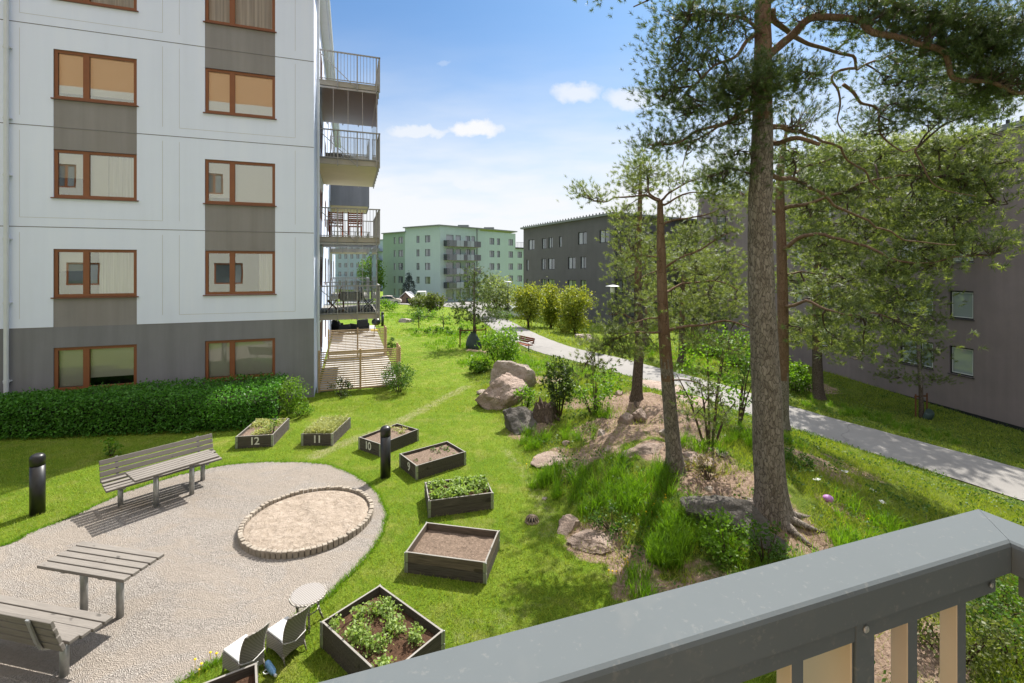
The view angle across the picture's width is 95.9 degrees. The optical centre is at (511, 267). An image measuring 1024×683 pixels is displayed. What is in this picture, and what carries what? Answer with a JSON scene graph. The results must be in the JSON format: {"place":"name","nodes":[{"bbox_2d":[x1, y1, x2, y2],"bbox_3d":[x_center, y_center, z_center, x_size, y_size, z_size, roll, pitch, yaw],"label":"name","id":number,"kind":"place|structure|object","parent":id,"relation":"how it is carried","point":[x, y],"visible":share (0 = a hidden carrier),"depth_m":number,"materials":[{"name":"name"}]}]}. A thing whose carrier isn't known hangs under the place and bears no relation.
{"place":"outdoors","nodes":[
{"label":"outdoors","id":0,"kind":"place"},
{"bbox_2d":[336,300,515,307],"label":"paved square","id":1,"kind":"structure","parent":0,"point":[449,303],"depth_m":86.89,"materials":[{"name":"concrete"}]},
{"bbox_2d":[0,289,1023,682],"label":"ground","id":2,"kind":"structure","parent":0,"point":[928,661],"depth_m":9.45,"materials":[{"name":"green plant"}]},
{"bbox_2d":[29,453,45,516],"bbox_3d":[-8.487,3.886,8.263,0.214,1.128,0.214,0,0,0],"label":"bollard light","id":3,"kind":"object","parent":2,"relation":"on","point":[37,483],"visible":0.95,"depth_m":8.19,"materials":[{"name":"black metal"}]},
{"bbox_2d":[100,437,123,456],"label":"shrub","id":4,"kind":"object","parent":2,"relation":"on","point":[110,451],"visible":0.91,"depth_m":10.75,"materials":[{"name":"green plant"}]},
{"bbox_2d":[0,372,288,440],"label":"hedge","id":5,"kind":"object","parent":2,"relation":"on","point":[177,407],"visible":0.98,"depth_m":12.33,"materials":[{"name":"green plant"}]},
{"bbox_2d":[0,0,379,398],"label":"apartment building","id":6,"kind":"structure","parent":2,"relation":"on","point":[176,184],"depth_m":14.41,"materials":[{"name":"white paint"}]},
{"bbox_2d":[50,249,138,298],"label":"window","id":7,"kind":"structure","parent":6,"relation":"in","point":[78,273],"depth_m":14.00,"materials":[{"name":"clear glass"}]},
{"bbox_2d":[50,149,138,201],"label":"window","id":8,"kind":"structure","parent":6,"relation":"in","point":[86,175],"depth_m":13.90,"materials":[{"name":"clear glass"}]},
{"bbox_2d":[50,49,138,106],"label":"window","id":9,"kind":"structure","parent":6,"relation":"in","point":[81,77],"depth_m":13.84,"materials":[{"name":"clear glass"}]},
{"bbox_2d":[54,344,136,391],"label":"window","id":10,"kind":"structure","parent":6,"relation":"in","point":[74,367],"depth_m":13.83,"materials":[{"name":"beige glass"}]},
{"bbox_2d":[59,0,138,11],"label":"window","id":11,"kind":"structure","parent":6,"relation":"in","point":[128,5],"depth_m":13.95,"materials":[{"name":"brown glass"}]},
{"bbox_2d":[204,338,274,381],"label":"window","id":12,"kind":"structure","parent":6,"relation":"in","point":[223,358],"depth_m":15.09,"materials":[{"name":"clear glass"}]},
{"bbox_2d":[203,251,276,295],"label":"window","id":13,"kind":"structure","parent":6,"relation":"in","point":[226,272],"depth_m":15.75,"materials":[{"name":"clear glass"}]},
{"bbox_2d":[203,159,276,206],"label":"window","id":14,"kind":"structure","parent":6,"relation":"in","point":[226,182],"depth_m":15.11,"materials":[{"name":"clear glass"}]},
{"bbox_2d":[203,68,276,119],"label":"window","id":15,"kind":"structure","parent":6,"relation":"in","point":[230,93],"depth_m":15.09,"materials":[{"name":"beige glass"}]},
{"bbox_2d":[203,0,276,32],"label":"window","id":16,"kind":"structure","parent":6,"relation":"in","point":[259,15],"depth_m":15.15,"materials":[{"name":"beige glass"}]},
{"bbox_2d":[328,211,343,236],"bbox_3d":[-6.776,-1.636,17.796,0.540,0.997,0.580,0,0,-19],"label":"folding chair","id":17,"kind":"object","parent":6,"relation":"on","point":[340,217],"visible":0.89,"depth_m":17.61,"materials":[{"name":"red wood"}]},
{"bbox_2d":[340,291,361,310],"bbox_3d":[-6.591,1.377,18.931,0.901,0.745,1.123,0,0,-19],"label":"balcony table","id":18,"kind":"object","parent":6,"relation":"on","point":[352,295],"visible":0.84,"depth_m":18.46,"materials":[{"name":"grey metal"}]},
{"bbox_2d":[0,462,386,682],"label":"gravel yard","id":19,"kind":"structure","parent":2,"relation":"on","point":[204,586],"depth_m":6.59,"materials":[{"name":"grey gravel"}]},
{"bbox_2d":[0,595,112,678],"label":"slatted bench","id":20,"kind":"object","parent":19,"relation":"on","point":[44,626],"visible":0.98,"depth_m":4.95,"materials":[{"name":"grey wood"}]},
{"bbox_2d":[37,541,163,619],"bbox_3d":[-5.204,4.075,5.862,1.330,0.750,0.522,0,0,12],"label":"slatted table","id":21,"kind":"object","parent":19,"relation":"on","point":[118,565],"visible":0.94,"depth_m":5.81,"materials":[{"name":"grey wood"}]},
{"bbox_2d":[99,433,221,506],"bbox_3d":[-6.816,4.002,9.043,0.641,0.897,1.830,0,0,39],"label":"slatted bench","id":22,"kind":"object","parent":19,"relation":"on","point":[120,484],"visible":0.82,"depth_m":8.92,"materials":[{"name":"grey wood"}]},
{"bbox_2d":[126,450,218,507],"bbox_3d":[-6.367,4.075,8.714,0.522,0.750,1.330,0,0,36],"label":"slatted table","id":23,"kind":"object","parent":19,"relation":"on","point":[156,471],"visible":0.98,"depth_m":8.60,"materials":[{"name":"grey wood"}]},
{"bbox_2d":[237,485,373,559],"bbox_3d":[-3.519,4.363,8.021,2.148,0.177,2.149,0,0,0],"label":"sand pit edging","id":24,"kind":"object","parent":19,"relation":"on","point":[249,548],"visible":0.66,"depth_m":7.44,"materials":[{"name":"stone"}]},
{"bbox_2d":[243,490,368,550],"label":"sand","id":25,"kind":"structure","parent":24,"relation":"in","point":[310,519],"depth_m":7.90,"materials":[{"name":"beige sand"}]},
{"bbox_2d":[204,661,257,682],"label":"planter box","id":26,"kind":"object","parent":2,"relation":"on","point":[248,674],"visible":1,"depth_m":4.68,"materials":[{"name":"wood"}]},
{"bbox_2d":[222,621,270,673],"bbox_3d":[-2.867,4.114,5.002,0.500,0.599,0.283,0,0,31],"label":"wicker chair","id":27,"kind":"object","parent":2,"relation":"on","point":[245,650],"visible":0.94,"depth_m":4.95,"materials":[{"name":"white wicker"}]},
{"bbox_2d":[235,418,289,448],"bbox_3d":[-6.386,4.271,11.893,0.866,0.338,1.278,0,0,-9],"label":"planter box","id":28,"kind":"object","parent":2,"relation":"on","point":[244,438],"visible":0.78,"depth_m":11.33,"materials":[{"name":"wood"}]},
{"bbox_2d":[249,417,286,434],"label":"weeds","id":29,"kind":"object","parent":28,"relation":"in","point":[258,422],"visible":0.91,"depth_m":12.04,"materials":[{"name":"green plant"}]},
{"bbox_2d":[266,603,311,666],"bbox_3d":[-2.538,4.114,5.270,0.500,0.599,0.283,0,0,33],"label":"wicker chair","id":30,"kind":"object","parent":2,"relation":"on","point":[285,636],"visible":1,"depth_m":5.21,"materials":[{"name":"white wicker"}]},
{"bbox_2d":[273,375,311,415],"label":"shrub","id":31,"kind":"object","parent":2,"relation":"on","point":[289,387],"visible":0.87,"depth_m":13.72,"materials":[{"name":"green plant"}]},
{"bbox_2d":[286,399,314,417],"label":"shrub","id":32,"kind":"object","parent":2,"relation":"on","point":[306,407],"visible":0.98,"depth_m":13.60,"materials":[{"name":"green plant"}]},
{"bbox_2d":[289,582,326,633],"bbox_3d":[-2.522,4.222,5.711,0.434,0.390,0.434,0,0,0],"label":"wicker table","id":33,"kind":"object","parent":2,"relation":"on","point":[306,595],"visible":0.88,"depth_m":5.68,"materials":[{"name":"white wicker"}]},
{"bbox_2d":[301,417,350,445],"bbox_3d":[-4.808,4.271,12.022,0.786,0.338,1.278,0,0,0],"label":"planter box","id":34,"kind":"object","parent":2,"relation":"on","point":[322,439],"visible":0.47,"depth_m":11.40,"materials":[{"name":"wood"}]},
{"bbox_2d":[301,414,348,433],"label":"weeds","id":35,"kind":"object","parent":34,"relation":"on","point":[339,423],"visible":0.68,"depth_m":11.81,"materials":[{"name":"green plant"}]},
{"bbox_2d":[327,376,353,397],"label":"shrub","id":36,"kind":"object","parent":2,"relation":"on","point":[343,393],"visible":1,"depth_m":15.88,"materials":[{"name":"green plant"}]},
{"bbox_2d":[320,325,396,391],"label":"terrace","id":37,"kind":"structure","parent":2,"relation":"on","point":[371,326],"depth_m":21.01,"materials":[{"name":"brown wood"}]},
{"bbox_2d":[331,320,349,334],"bbox_3d":[-11.311,3.905,30.503,1.000,0.920,0.860,0,0,41],"label":"garden armchair","id":38,"kind":"object","parent":37,"relation":"on","point":[336,325],"visible":0.73,"depth_m":30.18,"materials":[{"name":"grey fabric"}]},
{"bbox_2d":[327,325,386,357],"bbox_3d":[-7.620,3.720,22.817,2.739,1.560,0.878,0,0,-19],"label":"slat fence","id":39,"kind":"object","parent":37,"relation":"on","point":[357,337],"visible":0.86,"depth_m":22.40,"materials":[{"name":"brown wood"}]},
{"bbox_2d":[350,319,368,332],"bbox_3d":[-10.216,3.905,30.981,0.860,0.920,1.000,0,0,41],"label":"garden armchair","id":40,"kind":"object","parent":37,"relation":"on","point":[362,324],"visible":0.73,"depth_m":30.67,"materials":[{"name":"grey fabric"}]},
{"bbox_2d":[318,343,400,392],"bbox_3d":[-5.597,3.710,17.062,2.849,1.580,0.878,0,0,-19],"label":"slat fence","id":41,"kind":"object","parent":37,"relation":"on","point":[397,355],"visible":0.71,"depth_m":16.62,"materials":[{"name":"brown wood"}]},
{"bbox_2d":[335,239,382,290],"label":"apartment building","id":42,"kind":"structure","parent":2,"relation":"on","point":[343,261],"depth_m":151.77,"materials":[{"name":"green paint"}]},
{"bbox_2d":[356,254,387,300],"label":"birch tree","id":43,"kind":"object","parent":2,"relation":"on","point":[380,275],"visible":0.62,"depth_m":99.00,"materials":[{"name":"green plant"}]},
{"bbox_2d":[320,584,444,673],"bbox_3d":[-1.491,4.271,5.287,1.228,0.338,0.826,0,0,39],"label":"planter box","id":44,"kind":"object","parent":2,"relation":"on","point":[344,654],"visible":0.56,"depth_m":5.23,"materials":[{"name":"wood"}]},
{"bbox_2d":[327,595,425,667],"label":"herb plants","id":45,"kind":"object","parent":44,"relation":"in","point":[358,632],"visible":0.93,"depth_m":5.24,"materials":[{"name":"green plant"}]},
{"bbox_2d":[380,425,390,478],"bbox_3d":[-2.657,3.886,9.703,0.214,1.128,0.214,0,0,0],"label":"bollard light","id":46,"kind":"object","parent":2,"relation":"on","point":[385,451],"visible":0.98,"depth_m":9.62,"materials":[{"name":"black metal"}]},
{"bbox_2d":[358,423,418,456],"bbox_3d":[-3.042,4.271,11.447,0.806,0.338,1.228,0,0,34],"label":"planter box","id":47,"kind":"object","parent":2,"relation":"on","point":[369,443],"visible":0.81,"depth_m":11.27,"materials":[{"name":"wood"}]},
{"bbox_2d":[380,361,417,392],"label":"shrub","id":48,"kind":"object","parent":2,"relation":"on","point":[401,383],"visible":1,"depth_m":16.15,"materials":[{"name":"green plant"}]},
{"bbox_2d":[401,272,416,294],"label":"spruce tree","id":49,"kind":"object","parent":2,"relation":"on","point":[408,278],"visible":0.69,"depth_m":91.55,"materials":[{"name":"green plant"}]},
{"bbox_2d":[399,441,465,479],"bbox_3d":[-1.754,4.271,10.240,1.228,0.338,0.826,0,0,-38],"label":"planter box","id":50,"kind":"object","parent":2,"relation":"on","point":[425,465],"visible":0.98,"depth_m":10.08,"materials":[{"name":"wood"}]},
{"bbox_2d":[418,291,447,316],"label":"tree","id":51,"kind":"object","parent":2,"relation":"on","point":[430,301],"visible":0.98,"depth_m":44.83,"materials":[{"name":"green plant"}]},
{"bbox_2d":[381,224,522,301],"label":"apartment building","id":52,"kind":"structure","parent":2,"relation":"on","point":[431,258],"depth_m":100.50,"materials":[{"name":"paint"}]},
{"bbox_2d":[404,522,499,583],"bbox_3d":[-0.871,4.271,6.933,1.226,0.338,0.828,0,0,12],"label":"planter box","id":53,"kind":"object","parent":2,"relation":"on","point":[463,553],"visible":1,"depth_m":6.80,"materials":[{"name":"wood"}]},
{"bbox_2d":[424,475,493,517],"bbox_3d":[-1.003,4.271,8.624,1.186,0.338,0.768,0,0,-15],"label":"planter box","id":54,"kind":"object","parent":2,"relation":"on","point":[471,502],"visible":0.45,"depth_m":8.30,"materials":[{"name":"wood"}]},
{"bbox_2d":[427,474,488,498],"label":"strawberry plants","id":55,"kind":"object","parent":54,"relation":"in","point":[458,486],"visible":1,"depth_m":8.59,"materials":[{"name":"green plant"}]},
{"bbox_2d":[466,331,481,349],"bbox_3d":[-2.124,4.054,25.636,0.911,1.000,0.741,0,0,0],"label":"watering bag","id":56,"kind":"object","parent":2,"relation":"on","point":[472,339],"visible":0.9,"depth_m":25.42,"materials":[{"name":"plastic"}]},
{"bbox_2d":[465,355,491,372],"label":"bush","id":57,"kind":"object","parent":2,"relation":"on","point":[477,366],"visible":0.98,"depth_m":19.18,"materials":[{"name":"green plant"}]},
{"bbox_2d":[445,263,518,331],"bbox_3d":[-1.639,2.169,25.842,4.035,4.951,2.840,0,0,-27],"label":"young pine tree","id":58,"kind":"object","parent":2,"relation":"on","point":[473,313],"visible":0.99,"depth_m":25.71,"materials":[{"name":"green plant"}]},
{"bbox_2d":[476,271,517,315],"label":"willow tree","id":59,"kind":"object","parent":2,"relation":"on","point":[502,298],"visible":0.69,"depth_m":52.04,"materials":[{"name":"green plant"}]},
{"bbox_2d":[474,321,525,362],"bbox_3d":[-0.462,3.393,19.795,2.291,2.052,2.362,0,0,18],"label":"shrub","id":60,"kind":"object","parent":2,"relation":"on","point":[510,342],"visible":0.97,"depth_m":19.63,"materials":[{"name":"green plant"}]},
{"bbox_2d":[475,373,526,410],"bbox_3d":[-0.287,4.044,14.783,1.576,1.241,1.416,0,0,34],"label":"boulder","id":61,"kind":"object","parent":2,"relation":"on","point":[497,394],"visible":0.73,"depth_m":14.34,"materials":[{"name":"beige stone"}]},
{"bbox_2d":[0,311,1023,682],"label":"long grass","id":62,"kind":"structure","parent":2,"relation":"on","point":[666,525],"depth_m":8.32,"materials":[{"name":"green plant"}]},
{"bbox_2d":[489,360,536,387],"bbox_3d":[0.059,3.862,15.963,1.628,1.324,1.025,0,0,19],"label":"boulder","id":63,"kind":"object","parent":2,"relation":"on","point":[525,373],"visible":0.54,"depth_m":15.70,"materials":[{"name":"beige stone"}]},
{"bbox_2d":[502,406,536,434],"bbox_3d":[0.379,4.271,12.436,1.114,1.033,0.770,0,0,-19],"label":"boulder","id":64,"kind":"object","parent":2,"relation":"on","point":[514,416],"visible":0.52,"depth_m":12.32,"materials":[{"name":"grey stone"}]},
{"bbox_2d":[513,382,536,405],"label":"shrub","id":65,"kind":"object","parent":2,"relation":"on","point":[526,388],"visible":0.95,"depth_m":13.69,"materials":[{"name":"green plant"}]},
{"bbox_2d":[506,280,549,327],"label":"maple tree","id":66,"kind":"object","parent":2,"relation":"on","point":[529,301],"visible":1,"depth_m":40.38,"materials":[{"name":"green plant"}]},
{"bbox_2d":[533,396,561,425],"bbox_3d":[0.927,3.901,12.532,1.258,0.613,1.082,0,0,0],"label":"tree stump","id":67,"kind":"object","parent":2,"relation":"on","point":[544,412],"visible":0.8,"depth_m":12.45,"materials":[{"name":"brown wood"}]},
{"bbox_2d":[530,451,565,467],"bbox_3d":[0.844,4.294,10.231,0.878,0.201,0.856,0,0,-27],"label":"boulder","id":68,"kind":"object","parent":2,"relation":"on","point":[543,457],"visible":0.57,"depth_m":10.21,"materials":[{"name":"beige stone"}]},
{"bbox_2d":[538,281,563,327],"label":"maple tree","id":69,"kind":"object","parent":2,"relation":"on","point":[550,317],"visible":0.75,"depth_m":43.78,"materials":[{"name":"green plant"}]},
{"bbox_2d":[537,355,578,415],"bbox_3d":[1.282,3.211,12.756,1.287,1.862,1.175,0,0,36],"label":"shrub","id":70,"kind":"object","parent":2,"relation":"on","point":[558,391],"visible":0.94,"depth_m":12.59,"materials":[{"name":"green plant"}]},
{"bbox_2d":[557,514,580,535],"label":"boulder","id":71,"kind":"object","parent":2,"relation":"on","point":[568,523],"visible":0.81,"depth_m":7.73,"materials":[{"name":"beige stone"}]},
{"bbox_2d":[552,282,596,333],"bbox_3d":[5.554,3.567,40.533,3.853,4.635,3.989,0,0,-8],"label":"maple tree","id":72,"kind":"object","parent":2,"relation":"on","point":[573,302],"visible":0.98,"depth_m":39.92,"materials":[{"name":"green plant"}]},
{"bbox_2d":[567,529,614,553],"bbox_3d":[1.317,4.370,7.439,0.790,0.188,0.606,0,0,22],"label":"boulder","id":73,"kind":"object","parent":2,"relation":"on","point":[592,538],"visible":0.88,"depth_m":7.32,"materials":[{"name":"beige stone"}]},
{"bbox_2d":[564,363,626,414],"bbox_3d":[2.316,3.258,12.403,1.489,1.426,1.565,0,0,35],"label":"shrub","id":74,"kind":"object","parent":2,"relation":"on","point":[596,391],"visible":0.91,"depth_m":12.27,"materials":[{"name":"green plant"}]},
{"bbox_2d":[520,210,696,325],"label":"apartment building","id":75,"kind":"structure","parent":2,"relation":"on","point":[571,251],"depth_m":56.12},
{"bbox_2d":[584,499,632,534],"bbox_3d":[1.597,4.101,7.593,0.798,0.493,0.518,0,0,22],"label":"shrub","id":76,"kind":"object","parent":2,"relation":"on","point":[598,513],"visible":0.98,"depth_m":7.55,"materials":[{"name":"green plant"}]},
{"bbox_2d":[622,442,664,456],"bbox_3d":[2.814,3.882,9.613,1.127,0.459,0.566,0,0,-20],"label":"boulder","id":77,"kind":"object","parent":2,"relation":"on","point":[647,448],"visible":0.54,"depth_m":9.51,"materials":[{"name":"beige stone"}]},
{"bbox_2d":[602,235,689,346],"bbox_3d":[10.562,1.769,35.781,6.888,8.864,4.336,0,0,0],"label":"pine tree","id":78,"kind":"object","parent":2,"relation":"on","point":[646,284],"visible":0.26,"depth_m":35.49,"materials":[{"name":"green plant"}]},
{"bbox_2d":[550,148,751,474],"bbox_3d":[2.795,0.843,8.834,4.349,6.340,2.295,0,0,0],"label":"pine tree","id":79,"kind":"object","parent":2,"relation":"on","point":[673,453],"visible":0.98,"depth_m":8.78,"materials":[{"name":"green plant"}]},
{"bbox_2d":[643,380,682,392],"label":"boulder","id":80,"kind":"object","parent":2,"relation":"on","point":[653,384],"visible":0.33,"depth_m":17.84,"materials":[{"name":"beige stone"}]},
{"bbox_2d":[591,138,746,406],"bbox_3d":[4.499,0.139,13.457,5.504,7.407,2.242,0,0,-23],"label":"pine tree","id":81,"kind":"object","parent":2,"relation":"on","point":[636,395],"visible":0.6,"depth_m":12.88,"materials":[{"name":"green plant"}]},
{"bbox_2d":[631,214,747,362],"bbox_3d":[12.217,1.258,30.228,8.391,10.064,5.398,0,0,-8],"label":"pine tree","id":82,"kind":"object","parent":2,"relation":"on","point":[702,310],"visible":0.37,"depth_m":29.84,"materials":[{"name":"green plant"}]},
{"bbox_2d":[682,451,716,466],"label":"boulder","id":83,"kind":"object","parent":2,"relation":"on","point":[690,455],"visible":0.6,"depth_m":9.24,"materials":[{"name":"beige stone"}]},
{"bbox_2d":[684,450,728,484],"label":"shrub","id":84,"kind":"object","parent":2,"relation":"on","point":[703,459],"visible":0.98,"depth_m":8.64,"materials":[{"name":"green plant"}]},
{"bbox_2d":[673,325,750,446],"bbox_3d":[4.225,2.563,10.054,1.807,2.737,1.839,0,0,22],"label":"shrub","id":85,"kind":"object","parent":2,"relation":"on","point":[692,359],"visible":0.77,"depth_m":10.06,"materials":[{"name":"green plant"}]},
{"bbox_2d":[680,495,769,537],"bbox_3d":[3.427,3.995,7.562,1.311,0.755,0.750,18,6,19],"label":"boulder","id":86,"kind":"object","parent":2,"relation":"on","point":[738,508],"visible":0.61,"depth_m":7.36,"materials":[{"name":"grey stone"}]},
{"bbox_2d":[695,504,759,568],"bbox_3d":[3.134,3.903,6.674,0.940,0.767,0.865,0,0,5],"label":"shrub","id":87,"kind":"object","parent":2,"relation":"on","point":[716,544],"visible":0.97,"depth_m":6.64,"materials":[{"name":"green plant"}]},
{"bbox_2d":[706,342,751,423],"bbox_3d":[5.963,3.088,12.079,1.604,2.199,1.528,0,0,17],"label":"shrub","id":88,"kind":"object","parent":2,"relation":"on","point":[742,405],"visible":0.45,"depth_m":11.99,"materials":[{"name":"green plant"}]},
{"bbox_2d":[711,327,749,366],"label":"bush","id":89,"kind":"object","parent":2,"relation":"on","point":[743,339],"visible":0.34,"depth_m":30.63,"materials":[{"name":"green plant"}]},
{"bbox_2d":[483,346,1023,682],"bbox_3d":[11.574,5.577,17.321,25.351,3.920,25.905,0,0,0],"label":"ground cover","id":90,"kind":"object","parent":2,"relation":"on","point":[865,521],"visible":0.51,"depth_m":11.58,"materials":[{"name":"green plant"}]},
{"bbox_2d":[495,377,1022,682],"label":"dry grass","id":91,"kind":"structure","parent":2,"relation":"on","point":[734,497],"depth_m":8.43,"materials":[{"name":"green plant"}]},
{"bbox_2d":[733,512,800,563],"bbox_3d":[3.636,3.939,6.593,0.728,0.695,0.825,0,0,-38],"label":"shrub","id":92,"kind":"object","parent":2,"relation":"on","point":[772,552],"visible":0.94,"depth_m":6.58,"materials":[{"name":"green plant"}]},
{"bbox_2d":[748,530,790,554],"bbox_3d":[3.936,4.179,6.988,0.708,0.242,0.499,19,9,27],"label":"boulder","id":93,"kind":"object","parent":2,"relation":"on","point":[767,541],"visible":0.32,"depth_m":6.91,"materials":[{"name":"grey stone"}]},
{"bbox_2d":[572,0,1023,549],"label":"pine tree","id":94,"kind":"object","parent":2,"relation":"on","point":[972,42],"visible":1,"depth_m":7.24,"materials":[{"name":"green plant"}]},
{"bbox_2d":[789,360,813,393],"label":"bush","id":95,"kind":"object","parent":2,"relation":"on","point":[805,380],"visible":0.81,"depth_m":24.95,"materials":[{"name":"green plant"}]},
{"bbox_2d":[784,444,818,469],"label":"shrub","id":96,"kind":"object","parent":2,"relation":"on","point":[810,463],"visible":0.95,"depth_m":9.72,"materials":[{"name":"green plant"}]},
{"bbox_2d":[693,114,1023,432],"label":"pine tree","id":97,"kind":"object","parent":2,"relation":"on","point":[984,165],"visible":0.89,"depth_m":12.99,"materials":[{"name":"green plant"}]},
{"bbox_2d":[696,116,1023,431],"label":"apartment building","id":98,"kind":"structure","parent":2,"relation":"on","point":[991,387],"depth_m":23.63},
{"bbox_2d":[900,338,932,369],"bbox_3d":[22.802,4.843,26.026,0.200,1.479,1.917,0,0,-9],"label":"window","id":99,"kind":"structure","parent":98,"relation":"in","point":[929,361],"depth_m":25.80,"materials":[{"name":"glass"}]},
{"bbox_2d":[948,346,974,378],"bbox_3d":[23.210,4.843,23.787,0.315,1.479,1.224,0,0,-9],"label":"window","id":100,"kind":"structure","parent":98,"relation":"in","point":[965,366],"depth_m":23.80,"materials":[{"name":"clear glass"}]},
{"bbox_2d":[950,290,974,320],"bbox_3d":[23.210,1.942,23.787,0.315,1.479,1.224,0,0,-9],"label":"window","id":101,"kind":"structure","parent":98,"relation":"in","point":[965,312],"depth_m":23.79,"materials":[{"name":"clear glass"}]},
{"bbox_2d":[742,119,998,400],"bbox_3d":[19.891,-0.470,24.331,14.169,15.003,5.624,0,0,0],"label":"pine tree","id":102,"kind":"object","parent":2,"relation":"on","point":[818,392],"visible":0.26,"depth_m":23.83,"materials":[{"name":"green plant"}]},
{"bbox_2d":[854,294,963,417],"bbox_3d":[19.299,4.316,22.514,5.403,6.195,2.906,0,0,0],"label":"young pine tree","id":103,"kind":"object","parent":2,"relation":"on","point":[919,377],"visible":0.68,"depth_m":22.41,"materials":[{"name":"green plant"}]},
{"bbox_2d":[917,599,1023,682],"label":"shrub","id":104,"kind":"object","parent":2,"relation":"on","point":[978,643],"visible":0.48,"depth_m":5.05,"materials":[{"name":"green plant"}]},
{"bbox_2d":[966,574,1023,675],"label":"shrub","id":105,"kind":"object","parent":2,"relation":"on","point":[991,610],"visible":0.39,"depth_m":5.45,"materials":[{"name":"green plant"}]},
{"bbox_2d":[975,574,1023,631],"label":"shrub","id":106,"kind":"object","parent":2,"relation":"on","point":[1010,585],"visible":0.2,"depth_m":6.07,"materials":[{"name":"green plant"}]},
{"bbox_2d":[330,0,1023,267],"label":"sky","id":107,"kind":"structure","parent":0,"point":[485,108],"materials":[{"name":"blue"}]},
{"bbox_2d":[465,305,1023,500],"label":"path","id":108,"kind":"structure","parent":0,"point":[1001,478],"depth_m":16.79,"materials":[{"name":"grey asphalt"}]},
{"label":"terrace floor","id":109,"kind":"structure","parent":0,"visible":0},
{"bbox_2d":[319,509,1023,682],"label":"balcony railing","id":110,"kind":"object","parent":109,"relation":"on","point":[825,615],"visible":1,"depth_m":0.70,"materials":[{"name":"metal"}]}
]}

